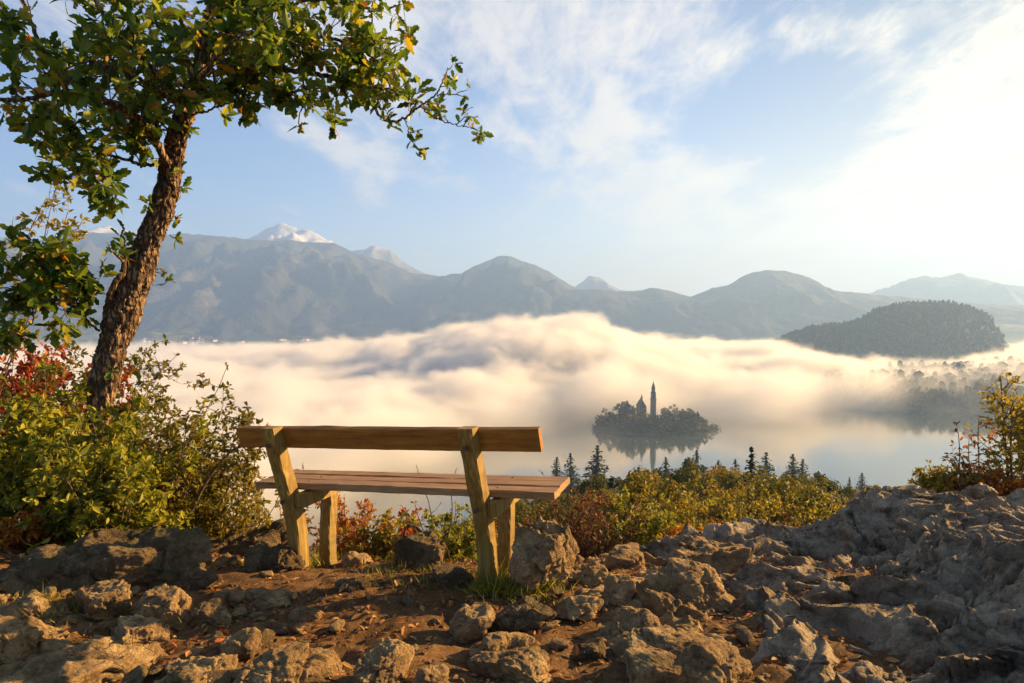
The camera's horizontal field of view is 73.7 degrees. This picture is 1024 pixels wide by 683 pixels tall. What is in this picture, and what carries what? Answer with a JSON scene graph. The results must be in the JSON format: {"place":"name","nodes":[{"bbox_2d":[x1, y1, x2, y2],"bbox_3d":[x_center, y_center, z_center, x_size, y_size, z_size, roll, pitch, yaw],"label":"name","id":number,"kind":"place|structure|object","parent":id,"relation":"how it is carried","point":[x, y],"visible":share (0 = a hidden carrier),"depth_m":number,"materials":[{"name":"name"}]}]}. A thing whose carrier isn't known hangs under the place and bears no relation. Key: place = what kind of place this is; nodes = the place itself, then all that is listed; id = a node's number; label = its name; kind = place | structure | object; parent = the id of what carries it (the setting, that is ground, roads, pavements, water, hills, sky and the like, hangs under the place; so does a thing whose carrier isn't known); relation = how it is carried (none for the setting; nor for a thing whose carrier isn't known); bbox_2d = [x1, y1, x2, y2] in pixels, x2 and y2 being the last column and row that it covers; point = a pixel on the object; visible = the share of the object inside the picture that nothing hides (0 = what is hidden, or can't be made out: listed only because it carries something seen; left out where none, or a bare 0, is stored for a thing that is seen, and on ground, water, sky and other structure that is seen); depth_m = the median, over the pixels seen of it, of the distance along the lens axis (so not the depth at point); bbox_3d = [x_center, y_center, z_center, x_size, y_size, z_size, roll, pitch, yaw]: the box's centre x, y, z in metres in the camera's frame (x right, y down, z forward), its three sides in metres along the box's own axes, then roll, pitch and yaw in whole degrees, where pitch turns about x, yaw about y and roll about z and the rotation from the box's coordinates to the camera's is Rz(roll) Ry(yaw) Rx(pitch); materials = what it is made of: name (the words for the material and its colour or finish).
{"place":"outdoors","nodes":[
{"label":"outdoors","id":0,"kind":"place"},
{"bbox_2d":[0,232,630,339],"bbox_3d":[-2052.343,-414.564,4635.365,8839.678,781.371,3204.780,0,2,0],"label":"forested mountain","id":1,"kind":"structure","parent":0,"point":[222,287],"depth_m":4088.81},
{"bbox_2d":[0,548,713,682],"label":"rocky ground","id":2,"kind":"structure","parent":0,"point":[666,608],"depth_m":3.31,"materials":[{"name":"stone"}]},
{"bbox_2d":[0,615,43,664],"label":"boulder","id":3,"kind":"object","parent":2,"relation":"on","point":[19,638],"visible":0.54,"depth_m":2.77,"materials":[{"name":"stone"}]},
{"bbox_2d":[14,589,57,618],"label":"boulder","id":4,"kind":"object","parent":2,"relation":"on","point":[33,602],"visible":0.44,"depth_m":3.28,"materials":[{"name":"stone"}]},
{"bbox_2d":[0,544,95,595],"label":"boulder","id":5,"kind":"object","parent":2,"relation":"on","point":[62,567],"visible":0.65,"depth_m":3.63,"materials":[{"name":"stone"}]},
{"bbox_2d":[0,635,167,682],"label":"boulder","id":6,"kind":"object","parent":2,"relation":"on","point":[97,660],"visible":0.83,"depth_m":2.73,"materials":[{"name":"stone"}]},
{"bbox_2d":[114,614,176,645],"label":"boulder","id":7,"kind":"object","parent":2,"relation":"on","point":[137,630],"visible":0.66,"depth_m":2.99,"materials":[{"name":"stone"}]},
{"bbox_2d":[172,566,218,590],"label":"boulder","id":8,"kind":"object","parent":2,"relation":"on","point":[196,578],"visible":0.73,"depth_m":3.75,"materials":[{"name":"stone"}]},
{"bbox_2d":[165,653,237,682],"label":"boulder","id":9,"kind":"object","parent":2,"relation":"on","point":[192,669],"visible":0.87,"depth_m":2.67,"materials":[{"name":"stone"}]},
{"bbox_2d":[243,540,305,572],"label":"boulder","id":10,"kind":"object","parent":2,"relation":"on","point":[271,555],"visible":0.64,"depth_m":4.14,"materials":[{"name":"stone"}]},
{"bbox_2d":[233,642,344,682],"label":"boulder","id":11,"kind":"object","parent":2,"relation":"on","point":[296,662],"visible":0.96,"depth_m":2.67,"materials":[{"name":"stone"}]},
{"bbox_2d":[340,551,372,567],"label":"boulder","id":12,"kind":"object","parent":2,"relation":"on","point":[348,558],"visible":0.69,"depth_m":4.48,"materials":[{"name":"stone"}]},
{"bbox_2d":[349,638,414,682],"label":"boulder","id":13,"kind":"object","parent":2,"relation":"on","point":[388,660],"visible":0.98,"depth_m":2.63,"materials":[{"name":"stone"}]},
{"bbox_2d":[412,663,449,682],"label":"boulder","id":14,"kind":"object","parent":2,"relation":"on","point":[431,673],"visible":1,"depth_m":2.61,"materials":[{"name":"stone"}]},
{"bbox_2d":[477,631,528,653],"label":"boulder","id":15,"kind":"object","parent":2,"relation":"on","point":[495,641],"visible":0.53,"depth_m":2.96,"materials":[{"name":"stone"}]},
{"bbox_2d":[467,646,550,682],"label":"boulder","id":16,"kind":"object","parent":2,"relation":"on","point":[531,664],"visible":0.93,"depth_m":2.71,"materials":[{"name":"stone"}]},
{"bbox_2d":[555,595,603,621],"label":"boulder","id":17,"kind":"object","parent":2,"relation":"on","point":[581,607],"visible":0.88,"depth_m":3.33,"materials":[{"name":"stone"}]},
{"bbox_2d":[570,638,614,660],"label":"boulder","id":18,"kind":"object","parent":2,"relation":"on","point":[596,648],"visible":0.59,"depth_m":2.89,"materials":[{"name":"stone"}]},
{"bbox_2d":[602,574,635,608],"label":"boulder","id":19,"kind":"object","parent":2,"relation":"on","point":[619,590],"visible":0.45,"depth_m":3.46,"materials":[{"name":"stone"}]},
{"bbox_2d":[602,542,644,569],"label":"boulder","id":20,"kind":"object","parent":2,"relation":"on","point":[626,555],"visible":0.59,"depth_m":4.08,"materials":[{"name":"stone"}]},
{"bbox_2d":[309,499,572,561],"bbox_3d":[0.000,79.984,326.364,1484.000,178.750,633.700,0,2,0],"label":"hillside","id":21,"kind":"structure","parent":0,"point":[530,500],"depth_m":385.53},
{"bbox_2d":[0,341,92,519],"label":"shrub","id":22,"kind":"object","parent":21,"relation":"on","point":[64,387],"visible":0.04,"depth_m":7.08,"materials":[{"name":"red plant"}]},
{"bbox_2d":[1,551,579,638],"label":"grass","id":23,"kind":"structure","parent":21,"relation":"on","point":[501,581],"depth_m":3.69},
{"bbox_2d":[497,499,539,554],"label":"shrub","id":24,"kind":"object","parent":21,"relation":"on","point":[520,505],"visible":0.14,"depth_m":59.90,"materials":[{"name":"green plant"}]},
{"bbox_2d":[535,491,595,522],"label":"shrub","id":25,"kind":"object","parent":21,"relation":"on","point":[561,501],"visible":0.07,"depth_m":40.40,"materials":[{"name":"green plant"}]},
{"bbox_2d":[561,453,580,502],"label":"conifer","id":26,"kind":"object","parent":21,"relation":"on","point":[573,480],"visible":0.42,"depth_m":301.11,"materials":[{"name":"green plant"}]},
{"bbox_2d":[562,471,623,510],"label":"shrub","id":27,"kind":"object","parent":21,"relation":"on","point":[597,483],"visible":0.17,"depth_m":71.22,"materials":[{"name":"green plant"}]},
{"bbox_2d":[579,445,610,485],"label":"conifer","id":28,"kind":"object","parent":21,"relation":"on","point":[596,468],"visible":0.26,"depth_m":216.23,"materials":[{"name":"green plant"}]},
{"bbox_2d":[581,465,705,553],"bbox_3d":[5.084,8.467,26.379,4.926,7.236,4.896,0,2,-8],"label":"shrub","id":29,"kind":"object","parent":21,"relation":"on","point":[666,490],"visible":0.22,"depth_m":25.88,"materials":[{"name":"green plant"}]},
{"bbox_2d":[581,474,730,548],"bbox_3d":[1.818,2.847,8.561,2.524,2.362,1.377,-1,2,-29],"label":"shrub","id":30,"kind":"object","parent":21,"relation":"on","point":[659,505],"visible":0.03,"depth_m":8.65,"materials":[{"name":"green plant"}]},
{"bbox_2d":[612,481,767,539],"bbox_3d":[1.741,2.032,6.680,1.445,1.391,1.170,0,2,0],"label":"shrub","id":31,"kind":"object","parent":21,"relation":"on","point":[688,507],"visible":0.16,"depth_m":6.69,"materials":[{"name":"green plant"}]},
{"bbox_2d":[655,474,732,530],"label":"shrub","id":32,"kind":"object","parent":21,"relation":"on","point":[662,495],"visible":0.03,"depth_m":8.78,"materials":[{"name":"green plant"}]},
{"bbox_2d":[663,462,730,506],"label":"shrub","id":33,"kind":"object","parent":21,"relation":"on","point":[681,477],"visible":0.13,"depth_m":51.31,"materials":[{"name":"green plant"}]},
{"bbox_2d":[693,463,746,485],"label":"shrub","id":34,"kind":"object","parent":21,"relation":"on","point":[715,470],"visible":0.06,"depth_m":74.43,"materials":[{"name":"green plant"}]},
{"bbox_2d":[698,468,744,495],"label":"shrub","id":35,"kind":"object","parent":21,"relation":"on","point":[732,482],"visible":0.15,"depth_m":59.32,"materials":[{"name":"green plant"}]},
{"bbox_2d":[682,470,775,530],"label":"shrub","id":36,"kind":"object","parent":21,"relation":"on","point":[724,516],"visible":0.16,"depth_m":7.44,"materials":[{"name":"green plant"}]},
{"bbox_2d":[691,482,771,522],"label":"shrub","id":37,"kind":"object","parent":21,"relation":"on","point":[720,492],"visible":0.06,"depth_m":32.12,"materials":[{"name":"green plant"}]},
{"bbox_2d":[720,480,817,526],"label":"shrub","id":38,"kind":"object","parent":21,"relation":"on","point":[776,506],"visible":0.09,"depth_m":7.93,"materials":[{"name":"green plant"}]},
{"bbox_2d":[716,465,832,526],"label":"shrub","id":39,"kind":"object","parent":21,"relation":"on","point":[787,487],"visible":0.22,"depth_m":26.83,"materials":[{"name":"green plant"}]},
{"bbox_2d":[733,491,846,526],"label":"shrub","id":40,"kind":"object","parent":21,"relation":"on","point":[825,498],"visible":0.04,"depth_m":7.99,"materials":[{"name":"green plant"}]},
{"bbox_2d":[777,474,847,521],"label":"shrub","id":41,"kind":"object","parent":21,"relation":"on","point":[837,499],"visible":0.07,"depth_m":46.81,"materials":[{"name":"green plant"}]},
{"bbox_2d":[791,473,850,502],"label":"shrub","id":42,"kind":"object","parent":21,"relation":"on","point":[833,485],"visible":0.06,"depth_m":63.04,"materials":[{"name":"green plant"}]},
{"bbox_2d":[639,482,1023,682],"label":"rock outcrop","id":43,"kind":"object","parent":21,"relation":"on","point":[950,609],"visible":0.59,"depth_m":3.49,"materials":[{"name":"grey stone"}]},
{"bbox_2d":[644,557,734,618],"bbox_3d":[0.924,1.349,3.553,0.430,0.374,0.356,2,3,38],"label":"boulder","id":44,"kind":"object","parent":43,"relation":"on","point":[700,585],"visible":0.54,"depth_m":3.51,"materials":[{"name":"stone"}]},
{"bbox_2d":[673,535,750,574],"bbox_3d":[1.231,1.430,4.313,0.519,0.342,0.466,0,2,-9],"label":"boulder","id":45,"kind":"object","parent":43,"relation":"on","point":[730,558],"visible":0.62,"depth_m":4.20,"materials":[{"name":"stone"}]},
{"bbox_2d":[904,459,978,492],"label":"shrub","id":46,"kind":"object","parent":43,"relation":"on","point":[934,481],"visible":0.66,"depth_m":6.04,"materials":[{"name":"green plant"}]},
{"bbox_2d":[939,421,973,491],"bbox_3d":[3.753,1.044,5.760,0.308,0.786,0.221,-1,3,-32],"label":"sapling","id":47,"kind":"object","parent":43,"relation":"on","point":[963,463],"visible":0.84,"depth_m":5.71,"materials":[{"name":"brown plant"}]},
{"bbox_2d":[942,414,1008,488],"bbox_3d":[3.975,1.036,5.880,0.350,0.814,0.476,-2,3,-40],"label":"sapling","id":48,"kind":"object","parent":43,"relation":"on","point":[979,471],"visible":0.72,"depth_m":5.87,"materials":[{"name":"green plant"}]},
{"bbox_2d":[953,464,1023,496],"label":"shrub","id":49,"kind":"object","parent":43,"relation":"on","point":[1008,486],"visible":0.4,"depth_m":5.82,"materials":[{"name":"brown plant"}]},
{"bbox_2d":[960,372,1023,492],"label":"sapling","id":50,"kind":"object","parent":43,"relation":"on","point":[1008,450],"visible":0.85,"depth_m":5.92,"materials":[{"name":"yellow plant"}]},
{"bbox_2d":[979,387,1023,479],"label":"shrub","id":51,"kind":"object","parent":43,"relation":"on","point":[1019,467],"visible":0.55,"depth_m":6.39,"materials":[{"name":"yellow plant"}]},
{"bbox_2d":[0,551,919,682],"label":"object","id":52,"kind":"structure","parent":0,"point":[350,654],"depth_m":3.21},
{"bbox_2d":[0,494,77,550],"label":"shrub","id":53,"kind":"object","parent":52,"relation":"on","point":[32,533],"visible":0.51,"depth_m":4.25,"materials":[{"name":"red plant"}]},
{"bbox_2d":[0,159,90,393],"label":"sapling","id":54,"kind":"object","parent":52,"relation":"on","point":[58,224],"visible":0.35,"depth_m":5.88,"materials":[{"name":"green plant"}]},
{"bbox_2d":[0,336,148,437],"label":"shrub","id":55,"kind":"object","parent":52,"relation":"on","point":[28,369],"visible":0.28,"depth_m":6.16,"materials":[{"name":"red plant"}]},
{"bbox_2d":[0,361,180,544],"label":"shrub","id":56,"kind":"object","parent":52,"relation":"on","point":[16,469],"visible":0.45,"depth_m":4.41,"materials":[{"name":"green plant"}]},
{"bbox_2d":[0,333,196,507],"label":"shrub","id":57,"kind":"object","parent":52,"relation":"on","point":[158,374],"visible":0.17,"depth_m":6.61,"materials":[{"name":"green plant"}]},
{"bbox_2d":[75,579,132,622],"bbox_3d":[-2.053,1.349,3.444,0.218,0.288,0.392,-2,3,-43],"label":"boulder","id":58,"kind":"object","parent":52,"relation":"on","point":[101,601],"visible":0.69,"depth_m":3.34,"materials":[{"name":"stone"}]},
{"bbox_2d":[9,391,219,551],"bbox_3d":[-2.727,1.042,4.447,1.364,1.400,1.279,0,2,0],"label":"shrub","id":59,"kind":"object","parent":52,"relation":"on","point":[119,496],"visible":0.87,"depth_m":4.31,"materials":[{"name":"green plant"}]},
{"bbox_2d":[65,489,194,540],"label":"shrub","id":60,"kind":"object","parent":52,"relation":"on","point":[190,514],"depth_m":5.12,"materials":[{"name":"green plant"}]},
{"bbox_2d":[191,415,248,510],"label":"bare branch","id":61,"kind":"object","parent":60,"relation":"on","point":[208,479],"visible":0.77,"depth_m":5.08,"materials":[{"name":"brown plant"}]},
{"bbox_2d":[121,665,147,682],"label":"stone","id":62,"kind":"object","parent":52,"relation":"on","point":[138,674],"visible":1,"depth_m":2.67,"materials":[{"name":"stone"}]},
{"bbox_2d":[73,526,212,588],"bbox_3d":[-2.131,1.275,3.908,0.757,0.357,0.535,0,2,-12],"label":"boulder","id":63,"kind":"object","parent":52,"relation":"on","point":[150,557],"visible":0.68,"depth_m":3.81,"materials":[{"name":"stone"}]},
{"bbox_2d":[130,583,193,626],"bbox_3d":[-1.710,1.389,3.349,0.286,0.352,0.354,-2,3,-43],"label":"boulder","id":64,"kind":"object","parent":52,"relation":"on","point":[168,605],"visible":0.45,"depth_m":3.28,"materials":[{"name":"stone"}]},
{"bbox_2d":[66,382,266,533],"bbox_3d":[-2.804,1.208,5.559,1.427,1.754,1.720,-1,2,-31],"label":"shrub","id":65,"kind":"object","parent":52,"relation":"on","point":[214,486],"visible":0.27,"depth_m":5.39,"materials":[{"name":"green plant"}]},
{"bbox_2d":[137,362,237,481],"bbox_3d":[-2.571,0.971,5.279,0.715,1.606,0.816,0,2,0],"label":"sapling","id":66,"kind":"object","parent":52,"relation":"on","point":[197,439],"visible":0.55,"depth_m":5.33,"materials":[{"name":"green plant"}]},
{"bbox_2d":[149,436,239,538],"bbox_3d":[-2.612,1.220,5.283,0.798,1.077,0.646,-2,3,-44],"label":"shrub","id":67,"kind":"object","parent":52,"relation":"on","point":[171,505],"visible":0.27,"depth_m":5.16,"materials":[{"name":"green plant"}]},
{"bbox_2d":[190,598,232,626],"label":"boulder","id":68,"kind":"object","parent":52,"relation":"on","point":[213,612],"visible":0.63,"depth_m":3.28,"materials":[{"name":"stone"}]},
{"bbox_2d":[155,423,271,533],"bbox_3d":[-2.625,1.527,5.721,1.273,1.680,1.185,-1,2,-19],"label":"shrub","id":69,"kind":"object","parent":52,"relation":"on","point":[246,486],"visible":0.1,"depth_m":5.77,"materials":[{"name":"green plant"}]},
{"bbox_2d":[203,670,231,682],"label":"stone","id":70,"kind":"object","parent":52,"relation":"on","point":[220,676],"visible":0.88,"depth_m":2.63,"materials":[{"name":"stone"}]},
{"bbox_2d":[191,473,279,539],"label":"shrub","id":71,"kind":"object","parent":52,"relation":"on","point":[240,525],"visible":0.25,"depth_m":5.41,"materials":[{"name":"green plant"}]},
{"bbox_2d":[219,627,261,660],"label":"boulder","id":72,"kind":"object","parent":52,"relation":"on","point":[245,644],"visible":0.73,"depth_m":2.90,"materials":[{"name":"stone"}]},
{"bbox_2d":[0,0,493,482],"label":"oak tree","id":73,"kind":"object","parent":52,"relation":"on","point":[248,66],"visible":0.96,"depth_m":4.49,"materials":[{"name":"green plant"}]},
{"bbox_2d":[208,518,287,555],"bbox_3d":[-2.114,1.651,5.269,0.891,0.493,0.779,0,2,-9],"label":"boulder","id":74,"kind":"object","parent":52,"relation":"on","point":[234,543],"visible":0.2,"depth_m":5.23,"materials":[{"name":"stone"}]},
{"bbox_2d":[244,588,291,610],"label":"boulder","id":75,"kind":"object","parent":52,"relation":"on","point":[266,599],"visible":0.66,"depth_m":3.53,"materials":[{"name":"stone"}]},
{"bbox_2d":[287,605,321,621],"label":"boulder","id":76,"kind":"object","parent":52,"relation":"on","point":[301,612],"visible":0.84,"depth_m":3.30,"materials":[{"name":"stone"}]},
{"bbox_2d":[309,494,377,559],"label":"shrub","id":77,"kind":"object","parent":52,"relation":"on","point":[351,523],"visible":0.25,"depth_m":5.96,"materials":[{"name":"red plant"}]},
{"bbox_2d":[335,577,370,591],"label":"boulder","id":78,"kind":"object","parent":52,"relation":"on","point":[350,584],"visible":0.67,"depth_m":3.70,"materials":[{"name":"stone"}]},
{"bbox_2d":[336,508,406,562],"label":"shrub","id":79,"kind":"object","parent":52,"relation":"on","point":[381,540],"visible":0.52,"depth_m":5.67,"materials":[{"name":"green plant"}]},
{"bbox_2d":[369,505,422,554],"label":"shrub","id":80,"kind":"object","parent":52,"relation":"on","point":[408,530],"visible":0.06,"depth_m":6.14,"materials":[{"name":"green plant"}]},
{"bbox_2d":[236,425,569,586],"bbox_3d":[-0.666,1.075,4.119,1.988,1.206,0.661,-2,1,19],"label":"wooden bench","id":81,"kind":"object","parent":52,"relation":"on","point":[477,485],"visible":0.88,"depth_m":4.01,"materials":[{"name":"brown wood"}]},
{"bbox_2d":[392,530,445,571],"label":"boulder","id":82,"kind":"object","parent":52,"relation":"on","point":[426,546],"visible":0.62,"depth_m":4.22,"materials":[{"name":"stone"}]},
{"bbox_2d":[392,500,476,561],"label":"shrub","id":83,"kind":"object","parent":52,"relation":"on","point":[458,547],"visible":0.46,"depth_m":5.85,"materials":[{"name":"green plant"}]},
{"bbox_2d":[432,562,475,588],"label":"boulder","id":84,"kind":"object","parent":52,"relation":"on","point":[447,575],"visible":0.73,"depth_m":3.76,"materials":[{"name":"stone"}]},
{"bbox_2d":[0,544,924,682],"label":"leaf litter","id":85,"kind":"object","parent":52,"relation":"on","point":[312,636],"visible":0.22,"depth_m":3.26,"materials":[{"name":"plant"}]},
{"bbox_2d":[449,604,495,643],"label":"boulder","id":86,"kind":"object","parent":52,"relation":"on","point":[472,623],"visible":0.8,"depth_m":3.16,"materials":[{"name":"stone"}]},
{"bbox_2d":[488,595,557,632],"bbox_3d":[0.049,1.356,3.292,0.342,0.199,0.234,0,2,3],"label":"boulder","id":87,"kind":"object","parent":52,"relation":"on","point":[526,614],"visible":0.71,"depth_m":3.23,"materials":[{"name":"stone"}]},
{"bbox_2d":[509,516,578,595],"bbox_3d":[0.185,1.250,3.775,0.419,0.518,0.324,0,2,-9],"label":"boulder","id":88,"kind":"object","parent":52,"relation":"on","point":[542,549],"visible":0.81,"depth_m":3.70,"materials":[{"name":"stone"}]},
{"bbox_2d":[568,561,607,586],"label":"boulder","id":89,"kind":"object","parent":52,"relation":"on","point":[588,574],"visible":0.83,"depth_m":3.80,"materials":[{"name":"stone"}]},
{"bbox_2d":[535,476,663,557],"bbox_3d":[0.658,1.675,5.895,0.867,1.043,1.030,-1,2,-21],"label":"shrub","id":90,"kind":"object","parent":52,"relation":"on","point":[578,528],"visible":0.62,"depth_m":5.75,"materials":[{"name":"green plant"}]},
{"bbox_2d":[601,606,661,636],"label":"boulder","id":91,"kind":"object","parent":52,"relation":"on","point":[626,618],"visible":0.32,"depth_m":3.12,"materials":[{"name":"stone"}]},
{"bbox_2d":[602,485,700,552],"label":"shrub","id":92,"kind":"object","parent":52,"relation":"on","point":[655,527],"visible":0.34,"depth_m":5.86,"materials":[{"name":"green plant"}]},
{"bbox_2d":[623,624,752,682],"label":"boulder","id":93,"kind":"object","parent":52,"relation":"on","point":[664,653],"visible":1,"depth_m":2.64,"materials":[{"name":"stone"}]},
{"bbox_2d":[736,627,754,646],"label":"stone","id":94,"kind":"object","parent":52,"relation":"on","point":[744,635],"visible":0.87,"depth_m":3.01,"materials":[{"name":"stone"}]},
{"bbox_2d":[0,348,1023,546],"bbox_3d":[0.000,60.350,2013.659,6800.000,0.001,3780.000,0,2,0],"label":"lake water","id":95,"kind":"structure","parent":0,"point":[561,398],"depth_m":979.79,"materials":[{"name":"grey liquid"}]},
{"bbox_2d":[0,335,1023,358],"bbox_3d":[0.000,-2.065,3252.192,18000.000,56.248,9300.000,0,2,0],"label":"ground","id":96,"kind":"structure","parent":0,"point":[235,345],"depth_m":2913.76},
{"bbox_2d":[0,223,1023,304],"bbox_3d":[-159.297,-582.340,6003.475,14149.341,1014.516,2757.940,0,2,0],"label":"snowy mountains","id":97,"kind":"structure","parent":0,"point":[960,287],"depth_m":6107.54,"materials":[{"name":"snow"}]},
{"bbox_2d":[0,0,1023,295],"label":"sky","id":98,"kind":"structure","parent":0,"point":[684,147],"materials":[{"name":"blue"}]},
{"bbox_2d":[35,324,1023,344],"bbox_3d":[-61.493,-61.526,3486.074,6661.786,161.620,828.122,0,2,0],"label":"valley hills","id":99,"kind":"structure","parent":0,"point":[1014,333],"depth_m":3350.20,"materials":[{"name":"grey"}]},
{"bbox_2d":[593,418,718,435],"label":"island","id":100,"kind":"structure","parent":0,"point":[654,432],"depth_m":788.89,"materials":[{"name":"plant"}]},
{"bbox_2d":[339,270,1023,344],"bbox_3d":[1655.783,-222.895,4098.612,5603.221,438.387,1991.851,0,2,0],"label":"ridge","id":101,"kind":"structure","parent":0,"point":[767,305],"depth_m":3727.59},
{"bbox_2d":[758,305,1007,376],"bbox_3d":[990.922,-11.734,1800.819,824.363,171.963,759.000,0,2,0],"label":"wooded hill","id":102,"kind":"structure","parent":0,"point":[913,334],"depth_m":1588.92,"materials":[{"name":"plant"}]},
{"bbox_2d":[758,300,1015,374],"bbox_3d":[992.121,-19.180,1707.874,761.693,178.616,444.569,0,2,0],"label":"hill woodland","id":103,"kind":"object","parent":102,"relation":"on","point":[913,307],"visible":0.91,"depth_m":1633.77,"materials":[{"name":"plant"}]},
{"bbox_2d":[773,383,1023,415],"bbox_3d":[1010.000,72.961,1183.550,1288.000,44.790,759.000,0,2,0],"label":"wooded shore","id":104,"kind":"structure","parent":0,"point":[956,409],"depth_m":1021.99,"materials":[{"name":"plant"}]},
{"bbox_2d":[773,356,1023,411],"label":"shore woodland","id":105,"kind":"object","parent":104,"relation":"on","point":[941,383],"visible":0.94,"depth_m":1073.29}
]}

